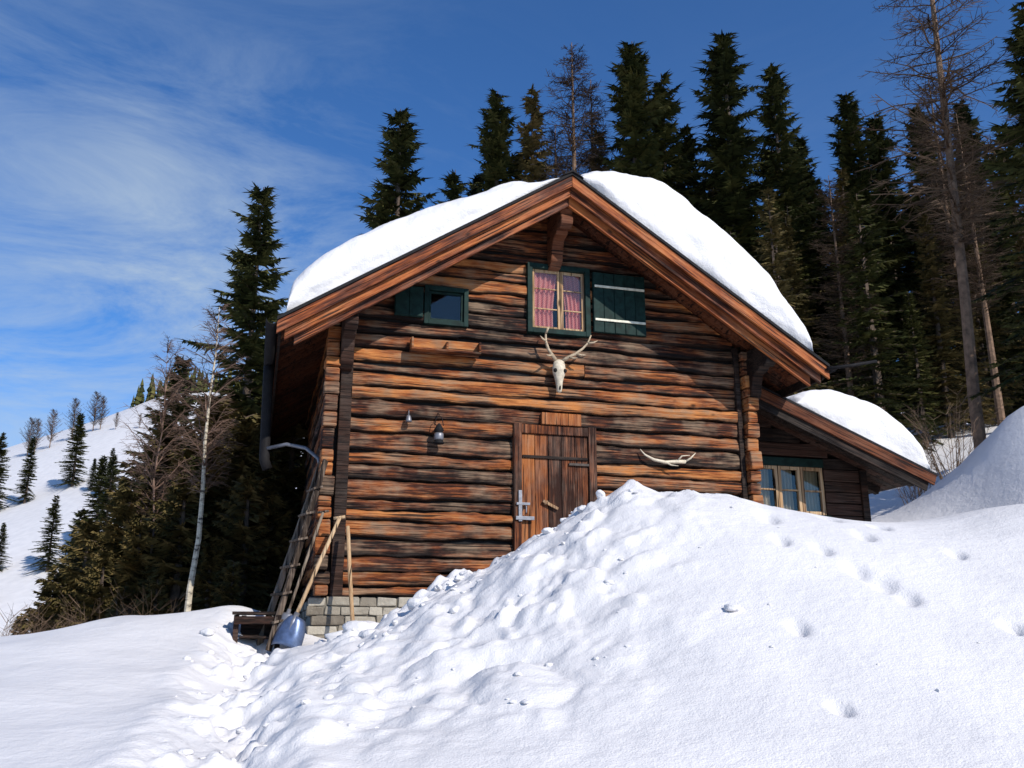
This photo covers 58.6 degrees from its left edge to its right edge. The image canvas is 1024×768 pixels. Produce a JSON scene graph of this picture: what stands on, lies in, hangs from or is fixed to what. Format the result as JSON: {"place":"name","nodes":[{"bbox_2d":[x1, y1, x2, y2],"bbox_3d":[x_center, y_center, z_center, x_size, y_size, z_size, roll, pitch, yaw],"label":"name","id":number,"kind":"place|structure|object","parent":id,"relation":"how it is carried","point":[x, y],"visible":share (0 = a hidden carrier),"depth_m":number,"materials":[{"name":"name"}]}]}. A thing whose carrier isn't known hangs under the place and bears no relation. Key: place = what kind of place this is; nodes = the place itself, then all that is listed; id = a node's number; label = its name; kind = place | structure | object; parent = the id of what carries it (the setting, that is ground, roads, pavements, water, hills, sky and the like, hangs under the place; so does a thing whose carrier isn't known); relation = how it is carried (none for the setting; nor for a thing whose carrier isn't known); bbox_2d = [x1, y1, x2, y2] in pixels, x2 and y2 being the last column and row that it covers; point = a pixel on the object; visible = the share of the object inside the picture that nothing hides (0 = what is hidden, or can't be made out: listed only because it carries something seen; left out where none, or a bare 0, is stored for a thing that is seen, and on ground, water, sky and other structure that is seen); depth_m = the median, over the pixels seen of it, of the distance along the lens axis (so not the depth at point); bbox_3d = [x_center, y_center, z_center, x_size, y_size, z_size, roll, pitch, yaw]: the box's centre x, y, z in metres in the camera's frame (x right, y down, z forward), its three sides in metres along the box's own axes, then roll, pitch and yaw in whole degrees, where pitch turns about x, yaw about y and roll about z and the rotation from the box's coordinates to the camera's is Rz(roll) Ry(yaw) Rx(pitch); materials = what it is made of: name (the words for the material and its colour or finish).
{"place":"outdoors","nodes":[
{"label":"outdoors","id":0,"kind":"place"},
{"bbox_2d":[0,392,1023,767],"bbox_3d":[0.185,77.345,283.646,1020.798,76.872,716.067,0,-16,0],"label":"snow ground","id":1,"kind":"structure","parent":0,"point":[918,598],"depth_m":6.62,"materials":[{"name":"white snow"}]},
{"bbox_2d":[0,523,10,571],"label":"spruce tree","id":2,"kind":"object","parent":1,"relation":"on","point":[3,538],"visible":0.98,"depth_m":73.22,"materials":[{"name":"green plant"}]},
{"bbox_2d":[0,432,16,511],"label":"spruce tree","id":3,"kind":"object","parent":1,"relation":"on","point":[3,452],"visible":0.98,"depth_m":98.19,"materials":[{"name":"green plant"}]},
{"bbox_2d":[10,615,29,634],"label":"young spruce tree","id":4,"kind":"object","parent":1,"relation":"on","point":[17,622],"visible":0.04,"depth_m":15.39,"materials":[{"name":"green plant"}]},
{"bbox_2d":[1,601,45,635],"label":"bare shrub","id":5,"kind":"object","parent":1,"relation":"on","point":[20,632],"visible":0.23,"depth_m":14.49,"materials":[{"name":"brown plant"}]},
{"bbox_2d":[10,436,38,503],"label":"spruce tree","id":6,"kind":"object","parent":1,"relation":"on","point":[26,473],"visible":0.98,"depth_m":98.86,"materials":[{"name":"green plant"}]},
{"bbox_2d":[0,606,56,635],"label":"bare shrub","id":7,"kind":"object","parent":1,"relation":"on","point":[24,624],"visible":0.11,"depth_m":13.96,"materials":[{"name":"brown plant"}]},
{"bbox_2d":[20,417,42,453],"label":"bare tree","id":8,"kind":"object","parent":1,"relation":"on","point":[29,433],"visible":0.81,"depth_m":129.71,"materials":[{"name":"grey plant"}]},
{"bbox_2d":[23,418,44,452],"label":"bare tree","id":9,"kind":"object","parent":1,"relation":"on","point":[38,430],"visible":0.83,"depth_m":128.74,"materials":[{"name":"grey plant"}]},
{"bbox_2d":[14,569,69,634],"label":"young spruce tree","id":10,"kind":"object","parent":1,"relation":"on","point":[45,591],"visible":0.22,"depth_m":15.41,"materials":[{"name":"green plant"}]},
{"bbox_2d":[23,495,65,574],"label":"spruce tree","id":11,"kind":"object","parent":1,"relation":"on","point":[53,511],"visible":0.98,"depth_m":71.25,"materials":[{"name":"green plant"}]},
{"bbox_2d":[3,604,94,634],"bbox_3d":[-7.035,3.912,13.573,1.044,1.272,1.342,-3,-16,10],"label":"bare shrub","id":12,"kind":"object","parent":1,"relation":"on","point":[39,623],"visible":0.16,"depth_m":13.58,"materials":[{"name":"brown plant"}]},
{"bbox_2d":[44,409,62,447],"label":"bare tree","id":13,"kind":"object","parent":1,"relation":"on","point":[51,428],"visible":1,"depth_m":131.09,"materials":[{"name":"grey plant"}]},
{"bbox_2d":[52,598,81,629],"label":"young spruce tree","id":14,"kind":"object","parent":1,"relation":"on","point":[68,611],"visible":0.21,"depth_m":14.49,"materials":[{"name":"green plant"}]},
{"bbox_2d":[35,517,106,631],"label":"young spruce tree","id":15,"kind":"object","parent":1,"relation":"on","point":[74,560],"visible":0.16,"depth_m":15.59,"materials":[{"name":"green plant"}]},
{"bbox_2d":[47,508,94,616],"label":"spruce tree","id":16,"kind":"object","parent":1,"relation":"on","point":[82,512],"visible":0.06,"depth_m":21.86,"materials":[{"name":"green plant"}]},
{"bbox_2d":[53,412,90,486],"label":"spruce tree","id":17,"kind":"object","parent":1,"relation":"on","point":[76,448],"visible":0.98,"depth_m":101.30,"materials":[{"name":"green plant"}]},
{"bbox_2d":[65,398,82,432],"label":"bare tree","id":18,"kind":"object","parent":1,"relation":"on","point":[74,410],"visible":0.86,"depth_m":133.51,"materials":[{"name":"grey plant"}]},
{"bbox_2d":[58,455,108,552],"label":"spruce tree","id":19,"kind":"object","parent":1,"relation":"on","point":[101,469],"visible":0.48,"depth_m":75.09,"materials":[{"name":"green plant"}]},
{"bbox_2d":[84,458,97,490],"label":"spruce tree","id":20,"kind":"object","parent":1,"relation":"on","point":[93,470],"visible":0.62,"depth_m":95.80,"materials":[{"name":"green plant"}]},
{"bbox_2d":[41,593,141,627],"bbox_3d":[-6.385,3.793,13.649,1.476,1.399,1.148,11,-19,-34],"label":"bare shrub","id":21,"kind":"object","parent":1,"relation":"on","point":[92,612],"visible":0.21,"depth_m":13.68,"materials":[{"name":"brown plant"}]},
{"bbox_2d":[57,547,127,628],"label":"young spruce tree","id":22,"kind":"object","parent":1,"relation":"on","point":[100,563],"visible":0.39,"depth_m":14.56,"materials":[{"name":"green plant"}]},
{"bbox_2d":[83,391,107,430],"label":"bare tree","id":23,"kind":"object","parent":1,"relation":"on","point":[95,409],"visible":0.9,"depth_m":135.74,"materials":[{"name":"grey plant"}]},
{"bbox_2d":[94,396,108,428],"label":"bare tree","id":24,"kind":"object","parent":1,"relation":"on","point":[102,413],"visible":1,"depth_m":134.74,"materials":[{"name":"grey plant"}]},
{"bbox_2d":[92,455,121,531],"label":"spruce tree","id":25,"kind":"object","parent":1,"relation":"on","point":[111,465],"visible":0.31,"depth_m":70.26,"materials":[{"name":"green plant"}]},
{"bbox_2d":[63,475,156,618],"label":"young spruce tree","id":26,"kind":"object","parent":1,"relation":"on","point":[119,507],"visible":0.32,"depth_m":15.68,"materials":[{"name":"green plant"}]},
{"bbox_2d":[101,448,118,487],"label":"spruce tree","id":27,"kind":"object","parent":1,"relation":"on","point":[112,452],"visible":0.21,"depth_m":91.32,"materials":[{"name":"green plant"}]},
{"bbox_2d":[103,596,125,618],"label":"young spruce tree","id":28,"kind":"object","parent":1,"relation":"on","point":[114,607],"visible":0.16,"depth_m":14.16,"materials":[{"name":"green plant"}]},
{"bbox_2d":[113,413,120,428],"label":"bare tree","id":29,"kind":"object","parent":1,"relation":"on","point":[116,417],"visible":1,"depth_m":129.31,"materials":[{"name":"grey plant"}]},
{"bbox_2d":[95,512,172,619],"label":"young spruce tree","id":30,"kind":"object","parent":1,"relation":"on","point":[128,565],"visible":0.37,"depth_m":14.77,"materials":[{"name":"green plant"}]},
{"bbox_2d":[103,425,189,553],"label":"young spruce tree","id":31,"kind":"object","parent":1,"relation":"on","point":[167,440],"visible":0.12,"depth_m":17.53,"materials":[{"name":"green plant"}]},
{"bbox_2d":[107,582,192,614],"bbox_3d":[-5.529,3.817,13.983,1.337,1.592,1.710,7,-17,-24],"label":"bare shrub","id":32,"kind":"object","parent":1,"relation":"on","point":[149,603],"visible":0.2,"depth_m":13.88,"materials":[{"name":"brown plant"}]},
{"bbox_2d":[132,569,172,614],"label":"young spruce tree","id":33,"kind":"object","parent":1,"relation":"on","point":[155,581],"visible":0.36,"depth_m":14.39,"materials":[{"name":"green plant"}]},
{"bbox_2d":[109,353,198,516],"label":"spruce tree","id":34,"kind":"object","parent":1,"relation":"on","point":[177,406],"visible":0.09,"depth_m":22.45,"materials":[{"name":"brown plant"}]},
{"bbox_2d":[113,331,197,552],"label":"birch tree","id":35,"kind":"object","parent":1,"relation":"on","point":[162,412],"visible":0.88,"depth_m":16.20,"materials":[{"name":"plant"}]},
{"bbox_2d":[116,471,221,614],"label":"young spruce tree","id":36,"kind":"object","parent":1,"relation":"on","point":[172,526],"visible":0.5,"depth_m":14.88,"materials":[{"name":"green plant"}]},
{"bbox_2d":[140,434,223,566],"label":"young spruce tree","id":37,"kind":"object","parent":1,"relation":"on","point":[188,451],"visible":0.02,"depth_m":16.86,"materials":[{"name":"green plant"}]},
{"bbox_2d":[154,453,218,609],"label":"spruce tree","id":38,"kind":"object","parent":1,"relation":"on","point":[196,469],"visible":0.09,"depth_m":16.23,"materials":[{"name":"green plant"}]},
{"bbox_2d":[130,368,257,406],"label":"distant forest","id":39,"kind":"object","parent":1,"relation":"on","point":[139,398],"visible":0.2,"depth_m":152.74,"materials":[{"name":"green plant"}]},
{"bbox_2d":[150,393,247,601],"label":"young spruce tree","id":40,"kind":"object","parent":1,"relation":"on","point":[216,493],"visible":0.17,"depth_m":17.03,"materials":[{"name":"green plant"}]},
{"bbox_2d":[155,303,246,611],"bbox_3d":[-4.895,1.604,14.069,1.428,6.086,1.374,10,-19,-33],"label":"birch tree","id":41,"kind":"object","parent":1,"relation":"on","point":[192,574],"visible":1,"depth_m":14.30,"materials":[{"name":"brown plant"}]},
{"bbox_2d":[187,540,234,610],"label":"young spruce tree","id":42,"kind":"object","parent":1,"relation":"on","point":[207,580],"visible":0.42,"depth_m":14.34,"materials":[{"name":"green plant"}]},
{"bbox_2d":[206,559,248,608],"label":"young spruce tree","id":43,"kind":"object","parent":1,"relation":"on","point":[227,594],"visible":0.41,"depth_m":14.20,"materials":[{"name":"green plant"}]},
{"bbox_2d":[167,181,296,457],"bbox_3d":[-6.099,1.164,20.539,5.128,12.236,5.599,6,-17,-20],"label":"spruce tree","id":44,"kind":"object","parent":1,"relation":"on","point":[246,302],"visible":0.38,"depth_m":20.97,"materials":[{"name":"green plant"}]},
{"bbox_2d":[194,470,290,611],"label":"young spruce tree","id":45,"kind":"object","parent":1,"relation":"on","point":[239,510],"visible":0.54,"depth_m":15.26,"materials":[{"name":"green plant"}]},
{"bbox_2d":[183,406,301,603],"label":"young spruce tree","id":46,"kind":"object","parent":1,"relation":"on","point":[249,430],"visible":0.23,"depth_m":17.03,"materials":[{"name":"green plant"}]},
{"bbox_2d":[235,370,257,422],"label":"spruce tree","id":47,"kind":"object","parent":1,"relation":"on","point":[240,390],"depth_m":26.79,"materials":[{"name":"green plant"}]},
{"bbox_2d":[232,611,290,648],"bbox_3d":[-2.949,2.931,10.713,0.649,0.498,0.449,2,-16,-9],"label":"wooden bench","id":48,"kind":"object","parent":1,"relation":"on","point":[251,627],"visible":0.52,"depth_m":10.58,"materials":[{"name":"brown wood"}]},
{"bbox_2d":[238,483,305,615],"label":"young spruce tree","id":49,"kind":"object","parent":1,"relation":"on","point":[273,500],"visible":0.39,"depth_m":15.68,"materials":[{"name":"green plant"}]},
{"bbox_2d":[251,394,302,521],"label":"young spruce tree","id":50,"kind":"object","parent":1,"relation":"on","point":[258,420],"visible":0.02,"depth_m":20.16,"materials":[{"name":"green plant"}]},
{"bbox_2d":[256,459,327,651],"bbox_3d":[-2.648,2.040,11.192,0.527,2.370,0.981,-12,-20,38],"label":"wooden ladder","id":51,"kind":"object","parent":1,"relation":"on","point":[302,525],"visible":0.94,"depth_m":11.16,"materials":[{"name":"brown wood"}]},
{"bbox_2d":[276,510,328,630],"bbox_3d":[-2.505,2.279,10.952,0.230,1.612,0.695,-12,-20,38],"label":"snow shovel","id":52,"kind":"object","parent":1,"relation":"on","point":[285,615],"visible":0.41,"depth_m":10.94,"materials":[{"name":"brown wood"}]},
{"bbox_2d":[271,515,345,647],"bbox_3d":[-2.345,2.324,10.803,0.280,1.626,0.887,-14,-21,41],"label":"snow shovel","id":53,"kind":"object","parent":1,"relation":"on","point":[290,631],"visible":0.94,"depth_m":10.43,"materials":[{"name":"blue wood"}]},
{"bbox_2d":[346,526,354,620],"bbox_3d":[-1.958,2.427,11.071,0.058,1.455,0.499,8,-17,-27],"label":"wooden pole","id":54,"kind":"object","parent":1,"relation":"on","point":[350,587],"visible":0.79,"depth_m":11.10,"materials":[{"name":"brown wood"}]},
{"bbox_2d":[354,108,438,235],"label":"spruce tree","id":55,"kind":"object","parent":1,"relation":"on","point":[395,165],"visible":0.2,"depth_m":32.96,"materials":[{"name":"green plant"}]},
{"bbox_2d":[430,169,469,205],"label":"spruce tree","id":56,"kind":"object","parent":1,"relation":"on","point":[455,190],"visible":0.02,"depth_m":31.81,"materials":[{"name":"green plant"}]},
{"bbox_2d":[463,173,484,196],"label":"spruce tree","id":57,"kind":"object","parent":1,"relation":"on","point":[477,179],"visible":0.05,"depth_m":35.16,"materials":[{"name":"green plant"}]},
{"bbox_2d":[467,88,521,193],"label":"spruce tree","id":58,"kind":"object","parent":1,"relation":"on","point":[495,143],"visible":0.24,"depth_m":34.35,"materials":[{"name":"green plant"}]},
{"bbox_2d":[510,84,556,182],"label":"brown spruce tree","id":59,"kind":"object","parent":1,"relation":"on","point":[533,166],"visible":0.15,"depth_m":33.93,"materials":[{"name":"green plant"}]},
{"bbox_2d":[542,127,577,178],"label":"larch tree","id":60,"kind":"object","parent":1,"relation":"on","point":[554,135],"visible":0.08,"depth_m":35.67,"materials":[{"name":"brown plant"}]},
{"bbox_2d":[531,42,622,181],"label":"larch tree","id":61,"kind":"object","parent":1,"relation":"on","point":[571,140],"visible":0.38,"depth_m":33.68,"materials":[{"name":"brown plant"}]},
{"bbox_2d":[174,489,981,760],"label":"snow clumps","id":62,"kind":"object","parent":1,"relation":"on","point":[364,629],"visible":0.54,"depth_m":8.68,"materials":[{"name":"white snow"}]},
{"bbox_2d":[558,79,616,174],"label":"larch tree","id":63,"kind":"object","parent":1,"relation":"on","point":[591,131],"visible":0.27,"depth_m":35.19,"materials":[{"name":"brown plant"}]},
{"bbox_2d":[580,128,610,173],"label":"brown spruce tree","id":64,"kind":"object","parent":1,"relation":"on","point":[597,141],"visible":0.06,"depth_m":34.52,"materials":[{"name":"green plant"}]},
{"bbox_2d":[259,169,937,638],"bbox_3d":[0.941,1.328,16.311,10.555,7.158,8.896,4,-16,-15],"label":"log cabin","id":65,"kind":"object","parent":1,"relation":"on","point":[675,305],"visible":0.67,"depth_m":12.98,"materials":[{"name":"brown wood"}]},
{"bbox_2d":[405,410,411,422],"bbox_3d":[-1.388,0.423,12.236,0.090,0.185,0.146,4,-16,-15],"label":"bell","id":66,"kind":"object","parent":65,"relation":"attached to","point":[408,419],"visible":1,"depth_m":12.17,"materials":[{"name":"metal"}]},
{"bbox_2d":[433,413,443,444],"bbox_3d":[-0.982,0.588,12.256,0.154,0.457,0.148,-9,-18,30],"label":"hanging lantern","id":67,"kind":"object","parent":65,"relation":"hanging from","point":[438,435],"visible":1,"depth_m":12.19,"materials":[{"name":"metal"}]},
{"bbox_2d":[409,337,480,357],"bbox_3d":[-0.914,-0.520,12.570,0.970,0.200,0.180,4,-16,-15],"label":"wall shelf","id":68,"kind":"object","parent":65,"relation":"attached to","point":[442,347],"depth_m":12.56,"materials":[{"name":"brown wood"}]},
{"bbox_2d":[394,262,645,337],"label":"window frames and shutters","id":69,"kind":"structure","parent":65,"relation":"in","point":[607,303],"depth_m":13.37,"materials":[{"name":"green paint"}]},
{"bbox_2d":[522,434,587,543],"bbox_3d":[0.589,1.628,12.548,0.962,1.870,0.053,4,-16,-15],"label":"door leaf","id":70,"kind":"structure","parent":65,"relation":"in","point":[564,486],"depth_m":12.61,"materials":[{"name":"brown wood"}]},
{"bbox_2d":[540,326,596,392],"bbox_3d":[0.786,-0.329,12.985,0.875,0.934,0.233,4,-16,-15],"label":"deer skull trophy","id":71,"kind":"object","parent":65,"relation":"attached to","point":[559,370],"visible":1,"depth_m":12.90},
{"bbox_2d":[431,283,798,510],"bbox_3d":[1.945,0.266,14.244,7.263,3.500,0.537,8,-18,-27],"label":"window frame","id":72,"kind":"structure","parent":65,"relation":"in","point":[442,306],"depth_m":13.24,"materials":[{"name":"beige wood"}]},
{"bbox_2d":[640,449,695,465],"bbox_3d":[2.242,1.058,13.038,0.848,0.237,0.113,4,-16,-15],"label":"shed antler","id":73,"kind":"object","parent":65,"relation":"attached to","point":[671,462],"visible":1,"depth_m":13.01,"materials":[{"name":"white"}]},
{"bbox_2d":[597,41,678,191],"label":"spruce tree","id":74,"kind":"object","parent":1,"relation":"on","point":[634,123],"visible":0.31,"depth_m":33.40,"materials":[{"name":"green plant"}]},
{"bbox_2d":[645,69,715,215],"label":"spruce tree","id":75,"kind":"object","parent":1,"relation":"on","point":[671,138],"visible":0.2,"depth_m":34.36,"materials":[{"name":"green plant"}]},
{"bbox_2d":[672,124,715,221],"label":"spruce tree","id":76,"kind":"object","parent":1,"relation":"on","point":[688,142],"visible":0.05,"depth_m":35.46,"materials":[{"name":"green plant"}]},
{"bbox_2d":[469,125,1023,451],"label":"spruce forest","id":77,"kind":"object","parent":1,"relation":"on","point":[769,215],"visible":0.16,"depth_m":26.38,"materials":[{"name":"green plant"}]},
{"bbox_2d":[682,29,837,382],"bbox_3d":[8.194,-5.505,32.754,5.408,16.411,5.949,-15,-21,42],"label":"spruce tree","id":78,"kind":"object","parent":1,"relation":"on","point":[727,149],"visible":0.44,"depth_m":33.12,"materials":[{"name":"green plant"}]},
{"bbox_2d":[747,63,843,387],"bbox_3d":[10.193,-4.998,32.919,5.225,15.083,5.536,-7,-17,23],"label":"spruce tree","id":79,"kind":"object","parent":1,"relation":"on","point":[773,96],"visible":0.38,"depth_m":33.40,"materials":[{"name":"green plant"}]},
{"bbox_2d":[775,213,822,392],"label":"brown spruce tree","id":80,"kind":"object","parent":1,"relation":"on","point":[787,237],"visible":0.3,"depth_m":29.25,"materials":[{"name":"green plant"}]},
{"bbox_2d":[781,135,842,387],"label":"spruce tree","id":81,"kind":"object","parent":1,"relation":"on","point":[802,141],"visible":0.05,"depth_m":34.62,"materials":[{"name":"green plant"}]},
{"bbox_2d":[798,175,892,395],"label":"conifer tree","id":82,"kind":"object","parent":1,"relation":"on","point":[843,335],"visible":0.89,"depth_m":26.62,"materials":[{"name":"green plant"}]},
{"bbox_2d":[814,166,902,411],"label":"brown spruce tree","id":83,"kind":"object","parent":1,"relation":"on","point":[842,181],"visible":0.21,"depth_m":30.12,"materials":[{"name":"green plant"}]},
{"bbox_2d":[809,90,940,419],"bbox_3d":[12.436,-4.363,32.501,4.170,13.594,4.588,14,-21,-41],"label":"spruce tree","id":84,"kind":"object","parent":1,"relation":"on","point":[846,154],"visible":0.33,"depth_m":32.71,"materials":[{"name":"green plant"}]},
{"bbox_2d":[861,111,957,427],"bbox_3d":[13.960,-4.030,33.534,4.598,13.255,4.508,7,-17,-24],"label":"spruce tree","id":85,"kind":"object","parent":1,"relation":"on","point":[884,172],"visible":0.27,"depth_m":33.62,"materials":[{"name":"green plant"}]},
{"bbox_2d":[893,433,943,504],"bbox_3d":[8.503,1.830,19.269,1.337,1.592,1.710,0,-16,0],"label":"bare shrub","id":86,"kind":"object","parent":1,"relation":"on","point":[914,493],"visible":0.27,"depth_m":19.12,"materials":[{"name":"brown plant"}]},
{"bbox_2d":[849,0,1023,447],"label":"larch tree","id":87,"kind":"object","parent":1,"relation":"on","point":[945,131],"visible":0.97,"depth_m":22.08,"materials":[{"name":"brown plant"}]},
{"bbox_2d":[901,380,997,479],"bbox_3d":[9.075,1.020,18.708,2.013,1.908,1.566,-12,-20,37],"label":"bare shrub","id":88,"kind":"object","parent":1,"relation":"on","point":[936,469],"visible":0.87,"depth_m":18.71,"materials":[{"name":"brown plant"}]},
{"bbox_2d":[898,81,1002,396],"bbox_3d":[14.448,-4.591,30.253,3.419,12.983,3.765,5,-16,-16],"label":"larch tree","id":89,"kind":"object","parent":1,"relation":"on","point":[929,178],"visible":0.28,"depth_m":30.75,"materials":[{"name":"brown plant"}]},
{"bbox_2d":[913,206,995,437],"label":"brown spruce tree","id":90,"kind":"object","parent":1,"relation":"on","point":[940,297],"visible":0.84,"depth_m":26.22,"materials":[{"name":"green plant"}]},
{"bbox_2d":[899,104,1023,426],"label":"spruce tree","id":91,"kind":"object","parent":1,"relation":"on","point":[916,179],"visible":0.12,"depth_m":33.75,"materials":[{"name":"green plant"}]},
{"bbox_2d":[927,114,1017,425],"bbox_3d":[13.079,-3.172,25.953,2.397,10.015,2.436,-10,-18,32],"label":"larch tree","id":92,"kind":"object","parent":1,"relation":"on","point":[981,285],"visible":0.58,"depth_m":25.71,"materials":[{"name":"brown plant"}]},
{"bbox_2d":[943,164,1023,422],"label":"brown spruce tree","id":93,"kind":"object","parent":1,"relation":"on","point":[995,330],"visible":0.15,"depth_m":27.11,"materials":[{"name":"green plant"}]},
{"bbox_2d":[948,98,1023,414],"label":"spruce tree","id":94,"kind":"object","parent":1,"relation":"on","point":[1008,243],"visible":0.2,"depth_m":33.07,"materials":[{"name":"green plant"}]},
{"bbox_2d":[966,2,1023,421],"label":"spruce tree","id":95,"kind":"object","parent":1,"relation":"on","point":[1012,106],"visible":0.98,"depth_m":20.84,"materials":[{"name":"green plant"}]},
{"bbox_2d":[997,86,1023,309],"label":"tree","id":96,"kind":"object","parent":1,"relation":"on","point":[1016,195],"visible":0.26,"depth_m":26.25,"materials":[{"name":"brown plant"}]},
{"bbox_2d":[0,0,1023,448],"label":"sky","id":97,"kind":"structure","parent":0,"point":[131,131],"materials":[{"name":"blue"}]}
]}

